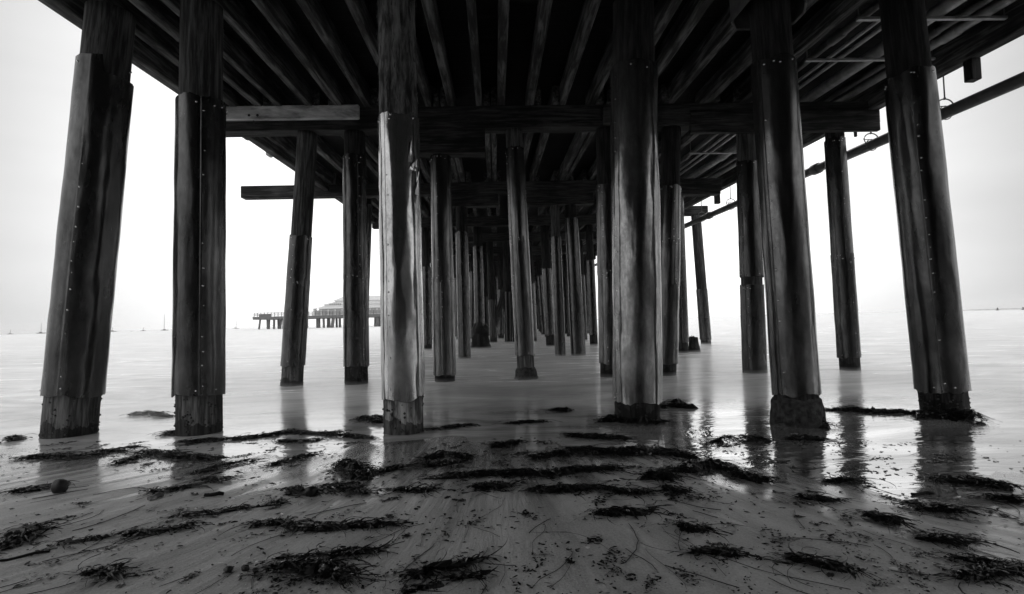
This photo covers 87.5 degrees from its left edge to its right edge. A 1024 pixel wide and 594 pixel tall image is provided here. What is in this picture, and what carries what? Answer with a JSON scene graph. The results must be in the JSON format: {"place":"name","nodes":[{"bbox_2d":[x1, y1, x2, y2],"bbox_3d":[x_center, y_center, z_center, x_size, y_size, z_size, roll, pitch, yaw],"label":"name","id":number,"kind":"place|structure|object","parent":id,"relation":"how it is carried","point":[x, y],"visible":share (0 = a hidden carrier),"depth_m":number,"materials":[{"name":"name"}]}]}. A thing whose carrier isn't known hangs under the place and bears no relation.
{"place":"outdoors","nodes":[
{"label":"outdoors","id":0,"kind":"place"},
{"bbox_2d":[0,436,1023,593],"bbox_3d":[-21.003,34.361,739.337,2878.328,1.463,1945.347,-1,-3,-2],"label":"beach sand","id":1,"kind":"structure","parent":0,"point":[196,552],"depth_m":2.42,"materials":[{"name":"sand"}]},
{"bbox_2d":[0,519,70,553],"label":"seaweed clump","id":2,"kind":"object","parent":1,"relation":"on","point":[23,534],"visible":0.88,"depth_m":2.39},
{"bbox_2d":[2,444,150,463],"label":"seaweed clump","id":3,"kind":"object","parent":1,"relation":"on","point":[63,456],"visible":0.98,"depth_m":4.23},
{"bbox_2d":[46,553,160,589],"bbox_3d":[-1.569,1.034,2.030,0.507,0.050,0.248,-3,-3,33],"label":"seaweed clump","id":4,"kind":"object","parent":1,"relation":"on","point":[109,571],"visible":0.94,"depth_m":1.98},
{"bbox_2d":[29,520,212,550],"bbox_3d":[-1.722,1.066,2.388,0.684,0.046,0.230,0,-3,-22],"label":"seaweed clump","id":5,"kind":"object","parent":1,"relation":"on","point":[133,533],"visible":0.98,"depth_m":2.39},
{"bbox_2d":[91,448,231,464],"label":"seaweed clump","id":6,"kind":"object","parent":1,"relation":"on","point":[151,453],"visible":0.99,"depth_m":4.13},
{"bbox_2d":[157,497,302,523],"bbox_3d":[-1.457,1.106,2.784,0.705,0.058,0.269,1,-3,-38],"label":"seaweed clump","id":7,"kind":"object","parent":1,"relation":"on","point":[208,511],"visible":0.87,"depth_m":2.75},
{"bbox_2d":[221,550,386,591],"bbox_3d":[-0.721,1.012,2.014,0.589,0.067,0.336,-2,-3,9],"label":"seaweed clump","id":8,"kind":"object","parent":1,"relation":"on","point":[322,567],"visible":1,"depth_m":1.97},
{"bbox_2d":[218,516,417,539],"bbox_3d":[-0.888,1.065,2.474,0.824,0.071,0.391,-2,-3,14],"label":"seaweed clump","id":9,"kind":"object","parent":1,"relation":"on","point":[292,526],"visible":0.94,"depth_m":2.48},
{"bbox_2d":[264,530,398,565],"bbox_3d":[-0.721,1.034,2.144,0.579,0.058,0.329,0,-3,-31],"label":"seaweed clump","id":10,"kind":"object","parent":1,"relation":"on","point":[366,549],"visible":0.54,"depth_m":2.15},
{"bbox_2d":[311,478,387,504],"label":"seaweed clump","id":11,"kind":"object","parent":1,"relation":"on","point":[353,488],"visible":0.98,"depth_m":3.12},
{"bbox_2d":[318,457,387,481],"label":"seaweed clump","id":12,"kind":"object","parent":1,"relation":"on","point":[350,469],"visible":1,"depth_m":3.48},
{"bbox_2d":[346,458,476,478],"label":"seaweed clump","id":13,"kind":"object","parent":1,"relation":"on","point":[396,467],"visible":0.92,"depth_m":3.67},
{"bbox_2d":[363,534,515,593],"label":"seaweed clump","id":14,"kind":"object","parent":1,"relation":"on","point":[431,569],"visible":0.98,"depth_m":1.97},
{"bbox_2d":[383,565,498,593],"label":"seaweed clump","id":15,"kind":"object","parent":1,"relation":"on","point":[414,587],"visible":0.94,"depth_m":1.88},
{"bbox_2d":[410,464,561,481],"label":"seaweed clump","id":16,"kind":"object","parent":1,"relation":"on","point":[478,473],"visible":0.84,"depth_m":3.35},
{"bbox_2d":[455,478,532,498],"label":"seaweed clump","id":17,"kind":"object","parent":1,"relation":"on","point":[490,486],"visible":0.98,"depth_m":3.06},
{"bbox_2d":[0,459,1018,593],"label":"seaweed threads","id":18,"kind":"object","parent":1,"relation":"on","point":[499,536],"visible":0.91,"depth_m":2.18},
{"bbox_2d":[0,429,1023,593],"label":"seaweed scraps","id":19,"kind":"object","parent":1,"relation":"on","point":[671,496],"visible":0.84,"depth_m":2.49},
{"bbox_2d":[511,480,616,500],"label":"seaweed clump","id":20,"kind":"object","parent":1,"relation":"on","point":[565,488],"visible":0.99,"depth_m":2.98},
{"bbox_2d":[497,463,635,484],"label":"seaweed clump","id":21,"kind":"object","parent":1,"relation":"on","point":[570,470],"visible":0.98,"depth_m":3.37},
{"bbox_2d":[570,501,671,527],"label":"seaweed clump","id":22,"kind":"object","parent":1,"relation":"on","point":[618,511],"visible":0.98,"depth_m":2.56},
{"bbox_2d":[597,480,666,503],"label":"seaweed clump","id":23,"kind":"object","parent":1,"relation":"on","point":[626,491],"visible":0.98,"depth_m":2.92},
{"bbox_2d":[554,443,714,459],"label":"seaweed clump","id":24,"kind":"object","parent":1,"relation":"on","point":[636,450],"visible":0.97,"depth_m":3.88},
{"bbox_2d":[610,0,662,421],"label":"pile","id":25,"kind":"object","parent":1,"relation":"on","point":[637,364],"visible":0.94,"depth_m":5.18,"materials":[{"name":"grey wood"}]},
{"bbox_2d":[619,467,706,485],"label":"seaweed clump","id":26,"kind":"object","parent":1,"relation":"on","point":[662,474],"visible":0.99,"depth_m":3.15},
{"bbox_2d":[678,194,688,352],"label":"pile","id":27,"kind":"object","parent":1,"relation":"on","point":[683,327],"visible":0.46,"depth_m":14.71,"materials":[{"name":"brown wood"}]},
{"bbox_2d":[638,513,756,541],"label":"seaweed clump","id":28,"kind":"object","parent":1,"relation":"on","point":[692,528],"visible":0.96,"depth_m":2.35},
{"bbox_2d":[691,215,710,343],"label":"pile","id":29,"kind":"object","parent":1,"relation":"on","point":[703,306],"visible":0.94,"depth_m":18.97,"materials":[{"name":"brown wood"}]},
{"bbox_2d":[650,457,799,485],"bbox_3d":[1.282,1.084,3.393,0.947,0.103,0.633,-2,-3,10],"label":"seaweed clump","id":30,"kind":"object","parent":1,"relation":"on","point":[711,464],"visible":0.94,"depth_m":3.35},
{"bbox_2d":[640,539,882,582],"bbox_3d":[0.912,0.994,2.022,0.761,0.050,0.412,-1,-3,-2],"label":"seaweed clump","id":31,"kind":"object","parent":1,"relation":"on","point":[807,559],"visible":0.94,"depth_m":2.01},
{"bbox_2d":[763,488,855,504],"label":"seaweed clump","id":32,"kind":"object","parent":1,"relation":"on","point":[818,497],"visible":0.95,"depth_m":2.78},
{"bbox_2d":[841,509,925,533],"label":"seaweed clump","id":33,"kind":"object","parent":1,"relation":"on","point":[890,518],"visible":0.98,"depth_m":2.46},
{"bbox_2d":[879,0,971,412],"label":"pile","id":34,"kind":"object","parent":1,"relation":"on","point":[936,330],"visible":0.89,"depth_m":5.11,"materials":[{"name":"grey wood"}]},
{"bbox_2d":[863,499,1017,517],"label":"seaweed clump","id":35,"kind":"object","parent":1,"relation":"on","point":[948,508],"visible":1,"depth_m":2.64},
{"bbox_2d":[895,529,1019,557],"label":"seaweed clump","id":36,"kind":"object","parent":1,"relation":"on","point":[941,538],"visible":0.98,"depth_m":2.22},
{"bbox_2d":[915,473,1023,493],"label":"seaweed clump","id":37,"kind":"object","parent":1,"relation":"on","point":[987,482],"visible":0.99,"depth_m":3.04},
{"bbox_2d":[927,544,1023,577],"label":"seaweed clump","id":38,"kind":"object","parent":1,"relation":"on","point":[971,556],"visible":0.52,"depth_m":2.03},
{"bbox_2d":[930,557,1023,593],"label":"seaweed clump","id":39,"kind":"object","parent":1,"relation":"on","point":[1011,568],"visible":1,"depth_m":1.89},
{"bbox_2d":[959,491,1023,517],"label":"seaweed clump","id":40,"kind":"object","parent":1,"relation":"on","point":[1013,498],"visible":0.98,"depth_m":2.73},
{"bbox_2d":[0,309,1023,500],"bbox_3d":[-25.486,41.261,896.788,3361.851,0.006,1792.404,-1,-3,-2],"label":"sea water","id":41,"kind":"structure","parent":0,"point":[486,391],"depth_m":6.59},
{"bbox_2d":[38,0,135,438],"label":"pile","id":42,"kind":"object","parent":41,"relation":"in","point":[72,390],"visible":0.97,"depth_m":5.15,"materials":[{"name":"grey wood"}]},
{"bbox_2d":[171,0,226,436],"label":"pile","id":43,"kind":"object","parent":41,"relation":"in","point":[198,381],"visible":0.98,"depth_m":5.09,"materials":[{"name":"grey wood"}]},
{"bbox_2d":[167,428,352,444],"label":"seaweed clump","id":44,"kind":"object","parent":41,"relation":"on","point":[264,435],"visible":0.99,"depth_m":4.86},
{"bbox_2d":[280,130,317,386],"bbox_3d":[-3.638,-0.315,9.116,0.395,5.020,0.416,3,-3,-2],"label":"pile","id":45,"kind":"object","parent":41,"relation":"in","point":[294,337],"visible":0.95,"depth_m":9.00,"materials":[{"name":"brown wood"}]},
{"bbox_2d":[226,101,879,157],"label":"cap beam","id":46,"kind":"structure","parent":45,"relation":"on","point":[456,131],"depth_m":9.18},
{"bbox_2d":[100,0,250,106],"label":"joist","id":47,"kind":"object","parent":46,"relation":"on","point":[153,35],"visible":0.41,"depth_m":6.95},
{"bbox_2d":[128,0,262,105],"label":"joist","id":48,"kind":"object","parent":46,"relation":"on","point":[162,15],"visible":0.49,"depth_m":6.61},
{"bbox_2d":[161,0,292,105],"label":"joist","id":49,"kind":"object","parent":46,"relation":"on","point":[238,58],"visible":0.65,"depth_m":7.85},
{"bbox_2d":[213,0,312,105],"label":"joist","id":50,"kind":"object","parent":46,"relation":"on","point":[239,19],"visible":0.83,"depth_m":7.19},
{"bbox_2d":[225,103,332,184],"bbox_3d":[-4.864,-3.274,11.960,0.098,0.441,5.971,-1,-3,-1],"label":"joist","id":51,"kind":"object","parent":46,"relation":"on","point":[287,145],"visible":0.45,"depth_m":11.79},
{"bbox_2d":[252,0,349,104],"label":"joist","id":52,"kind":"object","parent":46,"relation":"on","point":[279,18],"visible":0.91,"depth_m":7.20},
{"bbox_2d":[268,100,342,170],"bbox_3d":[-4.165,-3.290,11.981,0.121,0.442,5.972,-1,-3,-2],"label":"joist","id":53,"kind":"object","parent":46,"relation":"on","point":[325,148],"visible":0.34,"depth_m":11.98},
{"bbox_2d":[296,0,372,107],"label":"joist","id":54,"kind":"object","parent":46,"relation":"on","point":[317,15],"visible":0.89,"depth_m":7.19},
{"bbox_2d":[313,88,378,177],"bbox_3d":[-3.400,-3.308,12.004,0.107,0.442,5.971,-1,-3,-2],"label":"joist","id":55,"kind":"object","parent":46,"relation":"on","point":[319,97],"visible":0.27,"depth_m":9.34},
{"bbox_2d":[345,0,378,66],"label":"joist","id":56,"kind":"object","parent":46,"relation":"on","point":[358,9],"visible":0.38,"depth_m":6.66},
{"bbox_2d":[416,38,433,106],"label":"joist","id":57,"kind":"object","parent":46,"relation":"on","point":[424,85],"visible":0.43,"depth_m":8.30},
{"bbox_2d":[421,0,455,105],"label":"joist","id":58,"kind":"object","parent":46,"relation":"on","point":[431,13],"visible":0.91,"depth_m":7.17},
{"bbox_2d":[466,0,481,105],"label":"joist","id":59,"kind":"object","parent":46,"relation":"on","point":[472,24],"visible":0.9,"depth_m":7.16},
{"bbox_2d":[497,0,509,105],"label":"joist","id":60,"kind":"object","parent":46,"relation":"on","point":[503,13],"visible":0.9,"depth_m":7.21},
{"bbox_2d":[525,0,552,104],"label":"joist","id":61,"kind":"object","parent":46,"relation":"on","point":[544,8],"visible":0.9,"depth_m":7.24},
{"bbox_2d":[529,86,558,180],"bbox_3d":[0.649,-3.402,12.123,0.116,0.440,5.971,-1,-3,-2],"label":"joist","id":62,"kind":"object","parent":46,"relation":"on","point":[543,137],"visible":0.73,"depth_m":11.75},
{"bbox_2d":[559,0,600,104],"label":"joist","id":63,"kind":"object","parent":46,"relation":"on","point":[585,22],"visible":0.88,"depth_m":7.31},
{"bbox_2d":[559,87,604,180],"bbox_3d":[1.432,-3.420,12.146,0.124,0.442,5.970,-1,-3,-2],"label":"joist","id":64,"kind":"object","parent":46,"relation":"on","point":[578,139],"visible":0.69,"depth_m":12.14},
{"bbox_2d":[585,32,612,104],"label":"joist","id":65,"kind":"object","parent":46,"relation":"on","point":[601,75],"visible":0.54,"depth_m":8.28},
{"bbox_2d":[654,0,681,44],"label":"joist","id":66,"kind":"object","parent":46,"relation":"on","point":[664,11],"visible":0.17,"depth_m":6.56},
{"bbox_2d":[655,0,712,77],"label":"joist","id":67,"kind":"object","parent":46,"relation":"on","point":[692,12],"visible":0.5,"depth_m":7.02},
{"bbox_2d":[659,84,740,167],"bbox_3d":[3.769,-3.474,12.215,0.124,0.442,5.971,-1,-3,-2],"label":"joist","id":68,"kind":"object","parent":46,"relation":"on","point":[731,94],"visible":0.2,"depth_m":9.51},
{"bbox_2d":[667,5,736,103],"bbox_3d":[3.125,-3.756,-2.772,0.123,0.903,24.950,-1,-3,-2],"label":"joist","id":69,"kind":"object","parent":46,"relation":"on","point":[721,32],"visible":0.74,"depth_m":7.74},
{"bbox_2d":[695,0,816,102],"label":"joist","id":70,"kind":"object","parent":46,"relation":"on","point":[737,63],"visible":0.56,"depth_m":8.35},
{"bbox_2d":[738,0,866,102],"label":"joist","id":71,"kind":"object","parent":46,"relation":"on","point":[829,16],"visible":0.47,"depth_m":7.03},
{"bbox_2d":[253,310,380,329],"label":"pier","id":72,"kind":"structure","parent":41,"relation":"in","point":[267,317],"depth_m":198.40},
{"bbox_2d":[313,296,379,315],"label":"waterfront building","id":73,"kind":"structure","parent":72,"relation":"on","point":[337,304],"depth_m":203.25,"materials":[{"name":"paint"}]},
{"bbox_2d":[343,129,368,384],"bbox_3d":[-2.667,-0.336,9.149,0.438,5.010,0.425,-1,-3,-2],"label":"pile","id":74,"kind":"object","parent":41,"relation":"in","point":[355,310],"visible":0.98,"depth_m":9.01,"materials":[{"name":"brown wood"}]},
{"bbox_2d":[376,0,424,434],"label":"pile","id":75,"kind":"object","parent":41,"relation":"in","point":[402,317],"visible":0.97,"depth_m":4.90,"materials":[{"name":"grey wood"}]},
{"bbox_2d":[422,228,431,349],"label":"pile","id":76,"kind":"object","parent":41,"relation":"in","point":[427,303],"visible":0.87,"depth_m":20.05,"materials":[{"name":"grey wood"}]},
{"bbox_2d":[372,214,595,228],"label":"cap beam","id":77,"kind":"structure","parent":76,"relation":"on","point":[503,221],"depth_m":20.24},
{"bbox_2d":[430,153,455,381],"bbox_3d":[-1.187,-0.159,9.182,0.396,4.586,0.394,-1,-3,-2],"label":"pile","id":78,"kind":"object","parent":41,"relation":"in","point":[444,346],"visible":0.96,"depth_m":9.05,"materials":[{"name":"grey wood"}]},
{"bbox_2d":[456,206,470,358],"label":"pile","id":79,"kind":"object","parent":41,"relation":"in","point":[463,305],"visible":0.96,"depth_m":14.57,"materials":[{"name":"grey wood"}]},
{"bbox_2d":[471,227,490,348],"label":"pile","id":80,"kind":"object","parent":41,"relation":"in","point":[480,335],"visible":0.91,"depth_m":20.08,"materials":[{"name":"grey wood"}]},
{"bbox_2d":[486,241,496,342],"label":"pile","id":81,"kind":"object","parent":41,"relation":"in","point":[491,299],"visible":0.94,"depth_m":24.68,"materials":[{"name":"grey wood"}]},
{"bbox_2d":[498,253,503,338],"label":"pile","id":82,"kind":"object","parent":41,"relation":"in","point":[500,286],"visible":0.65,"depth_m":30.19,"materials":[{"name":"grey wood"}]},
{"bbox_2d":[503,241,512,342],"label":"pile","id":83,"kind":"object","parent":41,"relation":"in","point":[507,301],"visible":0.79,"depth_m":24.72,"materials":[{"name":"grey wood"}]},
{"bbox_2d":[511,281,513,341],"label":"pile","id":84,"kind":"object","parent":41,"relation":"in","point":[512,321],"visible":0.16,"depth_m":24.74,"materials":[{"name":"grey wood"}]},
{"bbox_2d":[430,231,596,242],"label":"cap beam","id":85,"kind":"structure","parent":84,"relation":"on","point":[502,237],"depth_m":24.80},
{"bbox_2d":[505,128,537,379],"bbox_3d":[0.192,-0.402,9.243,0.490,5.017,0.478,-3,-3,24],"label":"pile","id":86,"kind":"object","parent":41,"relation":"in","point":[520,266],"visible":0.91,"depth_m":9.12,"materials":[{"name":"grey wood"}]},
{"bbox_2d":[540,225,554,345],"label":"pile","id":87,"kind":"object","parent":41,"relation":"in","point":[547,290],"visible":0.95,"depth_m":20.18,"materials":[{"name":"grey wood"}]},
{"bbox_2d":[550,205,565,355],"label":"pile","id":88,"kind":"object","parent":41,"relation":"in","point":[559,322],"visible":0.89,"depth_m":14.68,"materials":[{"name":"grey wood"}]},
{"bbox_2d":[241,178,721,208],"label":"cap beam","id":89,"kind":"structure","parent":88,"relation":"on","point":[538,194],"depth_m":14.72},
{"bbox_2d":[563,85,610,180],"bbox_3d":[1.581,-3.424,12.150,0.102,0.441,5.970,-1,-3,-2],"label":"joist","id":90,"kind":"object","parent":89,"relation":"on","point":[589,136],"visible":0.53,"depth_m":11.61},
{"bbox_2d":[565,204,585,355],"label":"pile","id":91,"kind":"object","parent":41,"relation":"in","point":[576,323],"visible":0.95,"depth_m":14.66,"materials":[{"name":"grey wood"}]},
{"bbox_2d":[585,224,597,344],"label":"pile","id":92,"kind":"object","parent":41,"relation":"in","point":[591,293],"visible":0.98,"depth_m":20.24,"materials":[{"name":"grey wood"}]},
{"bbox_2d":[558,432,641,446],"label":"seaweed clump","id":93,"kind":"object","parent":41,"relation":"on","point":[592,436],"visible":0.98,"depth_m":4.46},
{"bbox_2d":[596,126,612,377],"bbox_3d":[1.673,-0.437,9.278,0.401,5.010,0.403,-1,-3,-2],"label":"pile","id":94,"kind":"object","parent":41,"relation":"in","point":[603,210],"visible":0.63,"depth_m":9.15,"materials":[{"name":"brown wood"}]},
{"bbox_2d":[589,414,675,427],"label":"seaweed clump","id":95,"kind":"object","parent":41,"relation":"on","point":[639,420],"visible":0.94,"depth_m":5.08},
{"bbox_2d":[660,125,680,375],"bbox_3d":[2.721,-0.461,9.312,0.407,5.017,0.401,2,-3,-2],"label":"pile","id":96,"kind":"object","parent":41,"relation":"in","point":[670,195],"visible":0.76,"depth_m":9.17,"materials":[{"name":"grey wood"}]},
{"bbox_2d":[695,433,778,444],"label":"seaweed clump","id":97,"kind":"object","parent":41,"relation":"on","point":[718,439],"visible":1,"depth_m":4.23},
{"bbox_2d":[736,134,767,373],"bbox_3d":[4.179,-0.495,9.351,0.406,5.010,0.398,-1,-3,-2],"label":"pile","id":98,"kind":"object","parent":41,"relation":"in","point":[753,327],"visible":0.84,"depth_m":9.21,"materials":[{"name":"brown wood"}]},
{"bbox_2d":[729,0,825,428],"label":"pile","id":99,"kind":"object","parent":41,"relation":"in","point":[796,390],"visible":0.75,"depth_m":4.82,"materials":[{"name":"grey wood"}]},
{"bbox_2d":[824,132,861,370],"bbox_3d":[5.818,-0.533,9.397,0.368,5.010,0.374,-2,-3,-2],"label":"pile","id":100,"kind":"object","parent":41,"relation":"in","point":[847,330],"visible":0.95,"depth_m":9.29,"materials":[{"name":"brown wood"}]},
{"bbox_2d":[825,404,923,415],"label":"seaweed clump","id":101,"kind":"object","parent":41,"relation":"on","point":[859,409],"visible":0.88,"depth_m":5.32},
{"bbox_2d":[906,406,1000,424],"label":"seaweed clump","id":102,"kind":"object","parent":41,"relation":"on","point":[969,414],"visible":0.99,"depth_m":4.90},
{"bbox_2d":[0,0,1023,332],"label":"sky","id":103,"kind":"structure","parent":0,"point":[984,142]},
{"bbox_2d":[223,0,993,260],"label":"pier deck","id":104,"kind":"structure","parent":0,"point":[563,20],"depth_m":8.09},
{"bbox_2d":[38,0,374,222],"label":"edge beam","id":105,"kind":"structure","parent":104,"relation":"attached to","point":[153,63],"depth_m":7.26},
{"bbox_2d":[583,21,879,242],"bbox_3d":[3.947,-3.012,32.793,0.050,2.358,95.000,-1,-3,-2],"label":"pipe","id":106,"kind":"object","parent":104,"relation":"attached to","point":[858,35],"visible":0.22,"depth_m":7.96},
{"bbox_2d":[583,0,991,253],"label":"pipe","id":107,"kind":"object","parent":104,"relation":"attached to","point":[935,31],"visible":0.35,"depth_m":8.32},
{"bbox_2d":[594,0,1023,255],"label":"edge beam","id":108,"kind":"structure","parent":104,"relation":"attached to","point":[982,38],"depth_m":7.50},
{"bbox_2d":[940,77,952,119],"bbox_3d":[6.614,-3.084,8.218,0.345,0.741,0.043,-1,-3,-2],"label":"pipe hanger","id":109,"kind":"object","parent":108,"relation":"attached to","point":[945,98],"visible":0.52,"depth_m":8.21,"materials":[{"name":"metal"}]},
{"bbox_2d":[595,72,1023,265],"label":"pipe","id":110,"kind":"object","parent":109,"relation":"hanging from","point":[1010,84],"visible":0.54,"depth_m":8.07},
{"bbox_2d":[963,57,981,82],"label":"hanging block","id":111,"kind":"structure","parent":108,"relation":"hanging from","point":[972,71],"depth_m":7.37,"materials":[{"name":"black wood"}]},
{"bbox_2d":[856,8,1007,21],"bbox_3d":[5.224,-3.601,6.669,1.900,0.302,0.050,-1,-3,-2],"label":"pipe bracket","id":112,"kind":"object","parent":104,"relation":"attached to","point":[950,18],"visible":0.7,"depth_m":6.65,"materials":[{"name":"metal"}]},
{"bbox_2d":[564,0,878,253],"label":"pipe","id":113,"kind":"object","parent":112,"relation":"on","point":[838,35],"visible":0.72,"depth_m":7.38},
{"bbox_2d":[583,26,880,244],"bbox_3d":[4.117,-3.016,32.798,0.060,2.368,95.000,-1,-3,-2],"label":"pipe","id":114,"kind":"object","parent":112,"relation":"on","point":[848,51],"visible":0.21,"depth_m":8.29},
{"bbox_2d":[593,0,966,244],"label":"pipe","id":115,"kind":"object","parent":112,"relation":"on","point":[942,8],"visible":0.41,"depth_m":8.44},
{"bbox_2d":[585,0,1015,253],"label":"pipe","id":116,"kind":"object","parent":112,"relation":"on","point":[952,32],"visible":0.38,"depth_m":7.41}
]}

